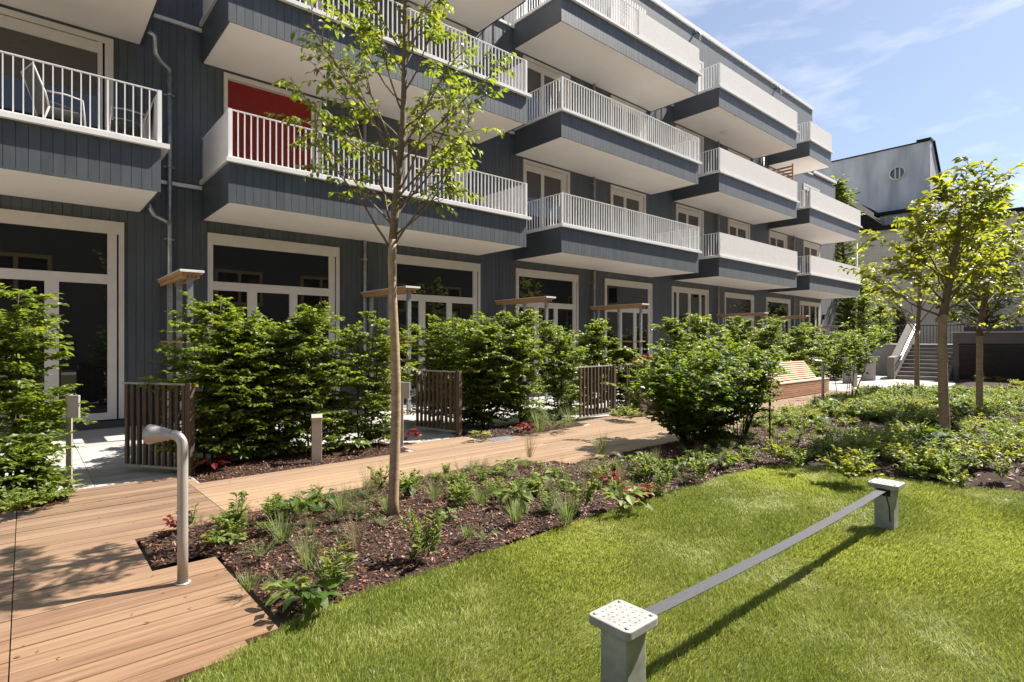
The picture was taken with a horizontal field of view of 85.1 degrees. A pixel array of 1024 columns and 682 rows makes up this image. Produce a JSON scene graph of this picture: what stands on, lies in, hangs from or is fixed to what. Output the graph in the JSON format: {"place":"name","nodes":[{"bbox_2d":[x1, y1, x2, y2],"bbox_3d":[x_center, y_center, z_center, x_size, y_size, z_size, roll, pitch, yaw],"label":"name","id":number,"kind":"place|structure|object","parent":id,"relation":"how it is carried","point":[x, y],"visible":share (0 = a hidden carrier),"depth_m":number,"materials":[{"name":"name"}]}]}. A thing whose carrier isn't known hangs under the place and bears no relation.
{"place":"outdoors","nodes":[
{"label":"outdoors","id":0,"kind":"place"},
{"bbox_2d":[1,491,68,512],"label":"soil","id":1,"kind":"structure","parent":0,"point":[63,501],"depth_m":5.68,"materials":[{"name":"brown soil"}]},
{"bbox_2d":[0,486,42,512],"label":"leafy mound","id":2,"kind":"object","parent":1,"relation":"on","point":[16,504],"visible":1,"depth_m":5.21,"materials":[{"name":"green plant"}]},
{"bbox_2d":[0,436,86,507],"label":"hornbeam shrub","id":3,"kind":"object","parent":1,"relation":"on","point":[34,464],"visible":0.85,"depth_m":5.58,"materials":[{"name":"green plant"}]},
{"bbox_2d":[64,394,79,490],"bbox_3d":[-4.890,1.120,6.194,0.200,1.060,0.120,0,0,-3],"label":"doorbell post","id":4,"kind":"object","parent":1,"relation":"on","point":[72,407],"visible":0.7,"depth_m":6.18,"materials":[{"name":"metal"}]},
{"bbox_2d":[191,442,408,482],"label":"soil","id":5,"kind":"structure","parent":0,"point":[306,457],"depth_m":7.43,"materials":[{"name":"brown soil"}]},
{"bbox_2d":[136,290,280,464],"bbox_3d":[-3.965,0.488,7.373,1.610,2.327,1.545,0,0,-41],"label":"hornbeam shrub","id":6,"kind":"object","parent":5,"relation":"on","point":[204,434],"visible":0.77,"depth_m":7.26,"materials":[{"name":"green plant"}]},
{"bbox_2d":[196,306,307,459],"bbox_3d":[-3.614,0.584,7.644,1.504,2.136,1.368,0,0,-4],"label":"hornbeam shrub","id":7,"kind":"object","parent":5,"relation":"on","point":[253,403],"visible":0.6,"depth_m":7.50,"materials":[{"name":"green plant"}]},
{"bbox_2d":[233,311,333,453],"bbox_3d":[-3.204,0.611,8.058,1.349,2.082,1.322,0,0,26],"label":"hornbeam shrub","id":8,"kind":"object","parent":5,"relation":"on","point":[291,381],"visible":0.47,"depth_m":7.80,"materials":[{"name":"green plant"}]},
{"bbox_2d":[254,300,363,454],"bbox_3d":[-2.917,0.533,8.215,1.774,2.237,1.425,0,0,-41],"label":"hornbeam shrub","id":9,"kind":"object","parent":5,"relation":"on","point":[332,378],"visible":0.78,"depth_m":7.99,"materials":[{"name":"green plant"}]},
{"bbox_2d":[311,414,321,462],"bbox_3d":[-2.631,1.320,7.513,0.140,0.659,0.135,0,0,-21],"label":"bollard light","id":10,"kind":"object","parent":5,"relation":"on","point":[316,419],"visible":1,"depth_m":7.50,"materials":[{"name":"metal"}]},
{"bbox_2d":[319,310,421,444],"bbox_3d":[-2.240,0.576,8.784,1.763,2.152,1.343,0,0,-41],"label":"hornbeam shrub","id":11,"kind":"object","parent":5,"relation":"on","point":[381,343],"visible":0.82,"depth_m":8.64,"materials":[{"name":"green plant"}]},
{"bbox_2d":[0,390,853,681],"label":"wooden deck path","id":12,"kind":"structure","parent":0,"point":[83,622],"depth_m":3.99,"materials":[{"name":"brown wood"}]},
{"bbox_2d":[142,424,190,585],"bbox_3d":[-2.343,1.111,3.811,0.294,1.078,0.136,0,0,6],"label":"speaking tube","id":13,"kind":"object","parent":12,"relation":"on","point":[151,434],"visible":1,"depth_m":3.77,"materials":[{"name":"silver metal"}]},
{"bbox_2d":[574,364,615,418],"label":"slatted gate","id":14,"kind":"structure","parent":12,"relation":"on","point":[612,387],"depth_m":11.88,"materials":[{"name":"brown wood"}]},
{"bbox_2d":[736,361,829,399],"bbox_3d":[8.145,1.146,16.712,5.060,1.007,0.790,0,0,-41],"label":"wooden bench","id":15,"kind":"object","parent":12,"relation":"on","point":[799,380],"visible":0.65,"depth_m":17.00,"materials":[{"name":"red wood"}]},
{"bbox_2d":[0,372,886,516],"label":"terrace paving","id":16,"kind":"structure","parent":0,"point":[99,460],"depth_m":8.92,"materials":[{"name":"concrete"}]},
{"bbox_2d":[0,283,96,474],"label":"hornbeam shrub","id":17,"kind":"object","parent":16,"relation":"on","point":[29,414],"visible":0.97,"depth_m":6.10,"materials":[{"name":"green plant"}]},
{"bbox_2d":[121,382,194,475],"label":"slatted gate","id":18,"kind":"structure","parent":16,"relation":"on","point":[187,409],"depth_m":6.97,"materials":[{"name":"brown wood"}]},
{"bbox_2d":[157,269,204,426],"bbox_3d":[-6.210,0.214,10.389,0.370,2.872,2.243,0,0,-41],"label":"plank canopy","id":19,"kind":"object","parent":16,"relation":"on","point":[178,278],"visible":0.59,"depth_m":10.34,"materials":[{"name":"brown wood"}]},
{"bbox_2d":[360,286,419,414],"bbox_3d":[-2.935,0.214,13.249,0.370,2.872,2.243,0,0,-41],"label":"plank canopy","id":20,"kind":"object","parent":16,"relation":"on","point":[406,290],"visible":0.61,"depth_m":13.00,"materials":[{"name":"brown wood"}]},
{"bbox_2d":[399,314,473,422],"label":"hornbeam shrub","id":21,"kind":"object","parent":16,"relation":"on","point":[447,331],"visible":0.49,"depth_m":11.04,"materials":[{"name":"green plant"}]},
{"bbox_2d":[414,370,461,436],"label":"slatted gate","id":22,"kind":"structure","parent":16,"relation":"on","point":[457,402],"depth_m":9.90,"materials":[{"name":"brown wood"}]},
{"bbox_2d":[435,325,503,425],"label":"hornbeam shrub","id":23,"kind":"object","parent":16,"relation":"on","point":[471,378],"visible":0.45,"depth_m":10.61,"materials":[{"name":"green plant"}]},
{"bbox_2d":[495,296,555,400],"bbox_3d":[0.339,0.214,16.111,0.370,2.872,2.243,0,0,-41],"label":"plank canopy","id":24,"kind":"object","parent":16,"relation":"on","point":[525,301],"visible":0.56,"depth_m":15.83,"materials":[{"name":"brown wood"}]},
{"bbox_2d":[525,319,590,417],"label":"hornbeam shrub","id":25,"kind":"object","parent":16,"relation":"on","point":[565,372],"visible":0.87,"depth_m":11.88,"materials":[{"name":"green plant"}]},
{"bbox_2d":[563,318,625,409],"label":"hornbeam shrub","id":26,"kind":"object","parent":16,"relation":"on","point":[594,330],"visible":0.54,"depth_m":13.21,"materials":[{"name":"green plant"}]},
{"bbox_2d":[589,303,648,368],"bbox_3d":[3.613,0.214,18.972,0.370,2.872,2.243,0,0,-41],"label":"plank canopy","id":27,"kind":"object","parent":16,"relation":"on","point":[640,306],"visible":0.62,"depth_m":18.70,"materials":[{"name":"brown wood"}]},
{"bbox_2d":[743,315,799,361],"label":"hornbeam shrub","id":28,"kind":"object","parent":16,"relation":"on","point":[769,332],"visible":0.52,"depth_m":19.08,"materials":[{"name":"green plant"}]},
{"bbox_2d":[774,322,822,374],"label":"hornbeam shrub","id":29,"kind":"object","parent":16,"relation":"on","point":[800,336],"visible":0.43,"depth_m":20.55,"materials":[{"name":"green plant"}]},
{"bbox_2d":[784,323,836,377],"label":"hornbeam shrub","id":30,"kind":"object","parent":16,"relation":"on","point":[811,345],"visible":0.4,"depth_m":22.17,"materials":[{"name":"green plant"}]},
{"bbox_2d":[813,330,858,378],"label":"hornbeam shrub","id":31,"kind":"object","parent":16,"relation":"on","point":[837,371],"visible":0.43,"depth_m":23.83,"materials":[{"name":"green plant"}]},
{"bbox_2d":[847,295,882,343],"bbox_3d":[19.134,-0.431,30.517,1.710,4.175,1.879,0,0,-41],"label":"upright tree","id":32,"kind":"object","parent":16,"relation":"on","point":[863,314],"visible":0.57,"depth_m":30.32,"materials":[{"name":"green plant"}]},
{"bbox_2d":[867,301,898,342],"bbox_3d":[21.378,-0.391,32.260,1.866,4.097,1.670,0,0,-41],"label":"upright tree","id":33,"kind":"object","parent":16,"relation":"on","point":[881,317],"visible":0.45,"depth_m":32.14,"materials":[{"name":"green plant"}]},
{"bbox_2d":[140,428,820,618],"bbox_3d":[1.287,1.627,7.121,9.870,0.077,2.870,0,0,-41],"label":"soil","id":34,"kind":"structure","parent":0,"point":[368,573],"depth_m":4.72,"materials":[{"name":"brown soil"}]},
{"bbox_2d":[223,490,249,523],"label":"leafy perennial","id":35,"kind":"object","parent":34,"relation":"on","point":[240,511],"visible":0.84,"depth_m":4.79,"materials":[{"name":"green plant"}]},
{"bbox_2d":[260,505,302,543],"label":"grass tuft","id":36,"kind":"object","parent":34,"relation":"on","point":[282,531],"visible":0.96,"depth_m":4.47,"materials":[{"name":"green plant"}]},
{"bbox_2d":[261,571,311,605],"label":"broad leaf herb","id":37,"kind":"object","parent":34,"relation":"on","point":[273,598],"visible":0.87,"depth_m":3.46,"materials":[{"name":"green plant"}]},
{"bbox_2d":[268,491,322,516],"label":"dark leaf herb","id":38,"kind":"object","parent":34,"relation":"on","point":[309,502],"visible":0.88,"depth_m":5.06,"materials":[{"name":"green plant"}]},
{"bbox_2d":[281,525,338,569],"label":"grass tuft","id":39,"kind":"object","parent":34,"relation":"on","point":[308,556],"visible":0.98,"depth_m":3.96,"materials":[{"name":"green plant"}]},
{"bbox_2d":[280,569,342,618],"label":"dark leaf herb","id":40,"kind":"object","parent":34,"relation":"on","point":[317,597],"visible":0.99,"depth_m":3.32,"materials":[{"name":"green plant"}]},
{"bbox_2d":[319,536,357,589],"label":"leafy perennial","id":41,"kind":"object","parent":34,"relation":"on","point":[332,574],"visible":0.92,"depth_m":3.58,"materials":[{"name":"green plant"}]},
{"bbox_2d":[264,0,516,515],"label":"slender tree","id":42,"kind":"object","parent":34,"relation":"on","point":[367,31],"visible":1,"depth_m":5.10,"materials":[{"name":"green plant"}]},
{"bbox_2d":[397,507,443,556],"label":"leafy perennial","id":43,"kind":"object","parent":34,"relation":"on","point":[422,542],"visible":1,"depth_m":4.18,"materials":[{"name":"green plant"}]},
{"bbox_2d":[445,476,474,506],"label":"leafy perennial","id":44,"kind":"object","parent":34,"relation":"on","point":[455,493],"visible":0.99,"depth_m":5.34,"materials":[{"name":"green plant"}]},
{"bbox_2d":[189,420,822,590],"bbox_3d":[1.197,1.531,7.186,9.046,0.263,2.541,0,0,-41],"label":"weeds","id":45,"kind":"object","parent":34,"relation":"on","point":[533,487],"visible":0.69,"depth_m":6.15,"materials":[{"name":"green plant"}]},
{"bbox_2d":[487,478,533,514],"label":"broad leaf herb","id":46,"kind":"object","parent":34,"relation":"on","point":[527,495],"visible":0.91,"depth_m":5.36,"materials":[{"name":"green plant"}]},
{"bbox_2d":[560,476,600,506],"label":"leafy perennial","id":47,"kind":"object","parent":34,"relation":"on","point":[591,488],"visible":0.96,"depth_m":5.37,"materials":[{"name":"green plant"}]},
{"bbox_2d":[601,485,652,509],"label":"broad leaf herb","id":48,"kind":"object","parent":34,"relation":"on","point":[611,492],"visible":1,"depth_m":5.35,"materials":[{"name":"green plant"}]},
{"bbox_2d":[600,331,790,444],"bbox_3d":[2.764,0.737,8.967,2.307,1.801,2.732,0,0,-41],"label":"rounded shrub","id":49,"kind":"object","parent":34,"relation":"on","point":[688,403],"visible":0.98,"depth_m":8.52,"materials":[{"name":"green plant"}]},
{"bbox_2d":[666,332,784,436],"bbox_3d":[3.778,0.743,9.406,1.855,1.786,1.919,0,0,-41],"label":"rounded shrub","id":50,"kind":"object","parent":34,"relation":"on","point":[755,365],"visible":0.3,"depth_m":9.13,"materials":[{"name":"green plant"}]},
{"bbox_2d":[0,384,1008,640],"bbox_3d":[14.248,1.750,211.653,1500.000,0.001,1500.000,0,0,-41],"label":"ground","id":51,"kind":"structure","parent":0,"point":[277,620],"depth_m":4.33,"materials":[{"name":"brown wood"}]},
{"bbox_2d":[0,0,861,435],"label":"apartment building","id":52,"kind":"structure","parent":51,"relation":"on","point":[620,164],"depth_m":13.81,"materials":[{"name":"grey wood"}]},
{"bbox_2d":[20,62,85,125],"bbox_3d":[-7.416,-3.793,9.031,0.568,1.015,0.717,0,0,34],"label":"garden chair","id":53,"kind":"object","parent":52,"relation":"on","point":[38,91],"visible":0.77,"depth_m":8.89,"materials":[{"name":"metal"}]},
{"bbox_2d":[0,7,112,131],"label":"window","id":54,"kind":"structure","parent":52,"relation":"in","point":[22,34],"depth_m":10.11,"materials":[{"name":"paint"}]},
{"bbox_2d":[0,208,123,425],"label":"window","id":55,"kind":"structure","parent":52,"relation":"in","point":[81,259],"depth_m":10.30,"materials":[{"name":"glass"}]},
{"bbox_2d":[106,101,153,138],"bbox_3d":[-6.677,-3.793,9.766,0.717,1.015,0.568,0,0,-39],"label":"garden chair","id":56,"kind":"object","parent":52,"relation":"on","point":[120,127],"visible":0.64,"depth_m":9.67,"materials":[{"name":"metal"}]},
{"bbox_2d":[223,72,321,173],"bbox_3d":[-5.367,-4.530,12.623,2.130,2.440,0.063,0,0,-41],"label":"window","id":57,"kind":"structure","parent":52,"relation":"in","point":[242,94],"depth_m":12.51,"materials":[{"name":"fabric"}]},
{"bbox_2d":[207,232,339,403],"bbox_3d":[-5.314,-0.395,12.669,2.890,3.770,0.063,0,0,-41],"label":"window","id":58,"kind":"structure","parent":52,"relation":"in","point":[276,277],"depth_m":12.62,"materials":[{"name":"glass"}]},
{"bbox_2d":[403,127,466,202],"bbox_3d":[-2.114,-4.530,15.466,2.070,2.440,0.063,0,0,-41],"label":"window","id":59,"kind":"structure","parent":52,"relation":"in","point":[424,151],"depth_m":15.29,"materials":[{"name":"paint"}]},
{"bbox_2d":[407,2,466,67],"bbox_3d":[-2.114,-7.825,15.466,2.070,2.430,0.063,0,0,-41],"label":"window","id":60,"kind":"structure","parent":52,"relation":"in","point":[445,21],"depth_m":15.56,"materials":[{"name":"paint"}]},
{"bbox_2d":[395,254,480,396],"bbox_3d":[-2.035,-0.395,15.535,2.880,3.770,0.063,0,0,-41],"label":"window","id":61,"kind":"structure","parent":52,"relation":"in","point":[447,288],"depth_m":15.46,"materials":[{"name":"paint"}]},
{"bbox_2d":[523,159,569,229],"bbox_3d":[1.158,-4.530,18.325,2.140,2.440,0.063,0,0,-41],"label":"window","id":62,"kind":"structure","parent":52,"relation":"in","point":[542,180],"depth_m":18.26,"materials":[{"name":"paint"}]},
{"bbox_2d":[523,55,569,121],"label":"window","id":63,"kind":"structure","parent":52,"relation":"in","point":[539,74],"depth_m":18.16,"materials":[{"name":"paint"}]},
{"bbox_2d":[516,268,578,385],"bbox_3d":[1.200,-0.395,18.361,2.870,3.770,0.063,0,0,-41],"label":"window","id":64,"kind":"structure","parent":52,"relation":"in","point":[564,309],"depth_m":18.48,"materials":[{"name":"paint"}]},
{"bbox_2d":[610,184,645,238],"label":"window","id":65,"kind":"structure","parent":52,"relation":"in","point":[619,196],"depth_m":21.14,"materials":[{"name":"paint"}]},
{"bbox_2d":[610,95,645,139],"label":"window","id":66,"kind":"structure","parent":52,"relation":"in","point":[611,96],"depth_m":21.10,"materials":[{"name":"paint"}]},
{"bbox_2d":[604,278,652,375],"bbox_3d":[4.464,-0.395,21.213,2.920,3.770,0.063,0,0,-41],"label":"window","id":67,"kind":"structure","parent":52,"relation":"in","point":[616,292],"depth_m":21.25,"materials":[{"name":"paint"}]},
{"bbox_2d":[671,286,708,351],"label":"window","id":68,"kind":"structure","parent":52,"relation":"in","point":[685,300],"depth_m":23.90,"materials":[{"name":"paint"}]},
{"bbox_2d":[676,203,703,257],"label":"window","id":69,"kind":"structure","parent":52,"relation":"in","point":[684,214],"depth_m":24.07,"materials":[{"name":"paint"}]},
{"bbox_2d":[724,292,753,359],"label":"window","id":70,"kind":"structure","parent":52,"relation":"in","point":[733,302],"depth_m":26.88,"materials":[{"name":"paint"}]},
{"bbox_2d":[766,297,790,357],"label":"window","id":71,"kind":"structure","parent":52,"relation":"in","point":[774,306],"depth_m":29.86,"materials":[{"name":"paint"}]},
{"bbox_2d":[799,301,820,342],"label":"window","id":72,"kind":"structure","parent":52,"relation":"in","point":[812,309],"depth_m":32.68,"materials":[{"name":"paint"}]},
{"bbox_2d":[817,137,957,219],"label":"grey building","id":73,"kind":"structure","parent":51,"relation":"on","point":[889,179],"depth_m":51.48,"materials":[{"name":"paint"}]},
{"bbox_2d":[887,323,952,381],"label":"concrete stairs","id":74,"kind":"structure","parent":51,"relation":"on","point":[900,362],"depth_m":24.40,"materials":[{"name":"concrete"}]},
{"bbox_2d":[835,197,1023,342],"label":"cream building","id":75,"kind":"structure","parent":51,"relation":"on","point":[874,220],"depth_m":39.60,"materials":[{"name":"paint"}]},
{"bbox_2d":[451,419,584,440],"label":"soil","id":76,"kind":"structure","parent":0,"point":[561,426],"depth_m":10.09,"materials":[{"name":"brown soil"}]},
{"bbox_2d":[444,310,530,428],"bbox_3d":[-0.451,0.527,10.541,1.808,2.247,1.447,0,0,-41],"label":"hornbeam shrub","id":77,"kind":"object","parent":76,"relation":"on","point":[482,333],"visible":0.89,"depth_m":10.32,"materials":[{"name":"green plant"}]},
{"bbox_2d":[489,306,551,423],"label":"hornbeam shrub","id":78,"kind":"object","parent":76,"relation":"on","point":[517,346],"visible":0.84,"depth_m":10.75,"materials":[{"name":"green plant"}]},
{"bbox_2d":[173,464,1023,681],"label":"lawn","id":79,"kind":"structure","parent":0,"point":[530,648],"depth_m":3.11,"materials":[{"name":"green plant"}]},
{"bbox_2d":[589,600,657,681],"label":"slackline post","id":80,"kind":"object","parent":79,"relation":"on","point":[624,626],"visible":1,"depth_m":2.50,"materials":[{"name":"metal"}]},
{"bbox_2d":[816,444,884,478],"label":"lime leaf plant","id":81,"kind":"object","parent":79,"relation":"on","point":[851,468],"visible":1,"depth_m":6.31,"materials":[{"name":"green plant"}]},
{"bbox_2d":[868,478,904,530],"bbox_3d":[3.324,1.474,4.950,0.236,0.453,0.236,0,0,-41],"label":"slackline post","id":82,"kind":"object","parent":79,"relation":"on","point":[881,509],"visible":0.94,"depth_m":4.90,"materials":[{"name":"concrete"}]},
{"bbox_2d":[644,488,890,614],"bbox_3d":[1.931,1.426,3.732,3.550,0.249,0.120,0,0,-40],"label":"slackline","id":83,"kind":"object","parent":82,"relation":"attached to","point":[664,605],"visible":0.97,"depth_m":3.37,"materials":[{"name":"grey fabric"}]},
{"bbox_2d":[599,405,662,416],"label":"soil","id":84,"kind":"structure","parent":0,"point":[636,411],"depth_m":12.87,"materials":[{"name":"brown soil"}]},
{"bbox_2d":[599,338,649,409],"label":"hornbeam shrub","id":85,"kind":"object","parent":84,"relation":"on","point":[627,354],"visible":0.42,"depth_m":13.25,"materials":[{"name":"green plant"}]},
{"bbox_2d":[641,316,717,398],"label":"hornbeam shrub","id":86,"kind":"object","parent":84,"relation":"on","point":[669,325],"visible":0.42,"depth_m":14.10,"materials":[{"name":"green plant"}]},
{"bbox_2d":[682,313,734,362],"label":"hornbeam shrub","id":87,"kind":"object","parent":84,"relation":"on","point":[702,329],"visible":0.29,"depth_m":15.32,"materials":[{"name":"green plant"}]},
{"bbox_2d":[713,316,762,359],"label":"hornbeam shrub","id":88,"kind":"object","parent":84,"relation":"on","point":[742,334],"visible":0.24,"depth_m":16.55,"materials":[{"name":"green plant"}]},
{"bbox_2d":[660,0,1023,208],"label":"sky","id":89,"kind":"structure","parent":0,"point":[876,75],"materials":[{"name":"blue"}]},
{"bbox_2d":[797,343,952,374],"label":"raised ground","id":90,"kind":"structure","parent":0,"point":[884,352],"depth_m":27.31,"materials":[{"name":"concrete"}]},
{"bbox_2d":[830,174,870,341],"bbox_3d":[22.241,-4.749,37.047,3.124,12.806,3.565,0,0,-41],"label":"garden tree","id":91,"kind":"object","parent":90,"relation":"on","point":[841,195],"visible":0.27,"depth_m":36.78,"materials":[{"name":"green plant"}]},
{"bbox_2d":[938,210,1023,326],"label":"garden tree","id":92,"kind":"object","parent":90,"relation":"on","point":[990,316],"visible":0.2,"depth_m":32.83,"materials":[{"name":"green plant"}]},
{"bbox_2d":[951,331,1023,382],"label":"retaining wall","id":93,"kind":"structure","parent":90,"relation":"on","point":[1003,354],"depth_m":22.25,"materials":[{"name":"concrete"}]},
{"bbox_2d":[750,390,1023,492],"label":"soil","id":94,"kind":"structure","parent":0,"point":[987,477],"depth_m":7.15,"materials":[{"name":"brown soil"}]},
{"bbox_2d":[815,321,896,396],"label":"shrub","id":95,"kind":"object","parent":94,"relation":"on","point":[846,345],"visible":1,"depth_m":14.12,"materials":[{"name":"green plant"}]},
{"bbox_2d":[740,373,1023,485],"bbox_3d":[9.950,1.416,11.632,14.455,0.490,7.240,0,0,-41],"label":"ground cover","id":96,"kind":"object","parent":94,"relation":"on","point":[878,439],"visible":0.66,"depth_m":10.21,"materials":[{"name":"green plant"}]},
{"bbox_2d":[856,226,967,392],"bbox_3d":[11.897,-0.946,16.584,2.684,5.195,2.509,0,0,3],"label":"courtyard tree","id":97,"kind":"object","parent":94,"relation":"on","point":[917,318],"visible":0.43,"depth_m":16.52,"materials":[{"name":"green plant"}]},
{"bbox_2d":[890,442,945,465],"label":"lime leaf plant","id":98,"kind":"object","parent":94,"relation":"on","point":[923,458],"visible":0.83,"depth_m":6.85,"materials":[{"name":"green plant"}]},
{"bbox_2d":[838,156,1023,433],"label":"courtyard tree","id":99,"kind":"object","parent":94,"relation":"on","point":[971,196],"visible":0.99,"depth_m":9.04,"materials":[{"name":"green plant"}]},
{"bbox_2d":[889,191,1023,413],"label":"courtyard tree","id":100,"kind":"object","parent":94,"relation":"on","point":[984,302],"visible":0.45,"depth_m":11.86,"materials":[{"name":"green plant"}]},
{"bbox_2d":[951,440,1019,468],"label":"lime leaf plant","id":101,"kind":"object","parent":94,"relation":"on","point":[988,453],"visible":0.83,"depth_m":6.85,"materials":[{"name":"green plant"}]},
{"bbox_2d":[829,378,955,390],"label":"concrete path","id":102,"kind":"structure","parent":0,"point":[883,382],"depth_m":21.66,"materials":[{"name":"grey concrete"}]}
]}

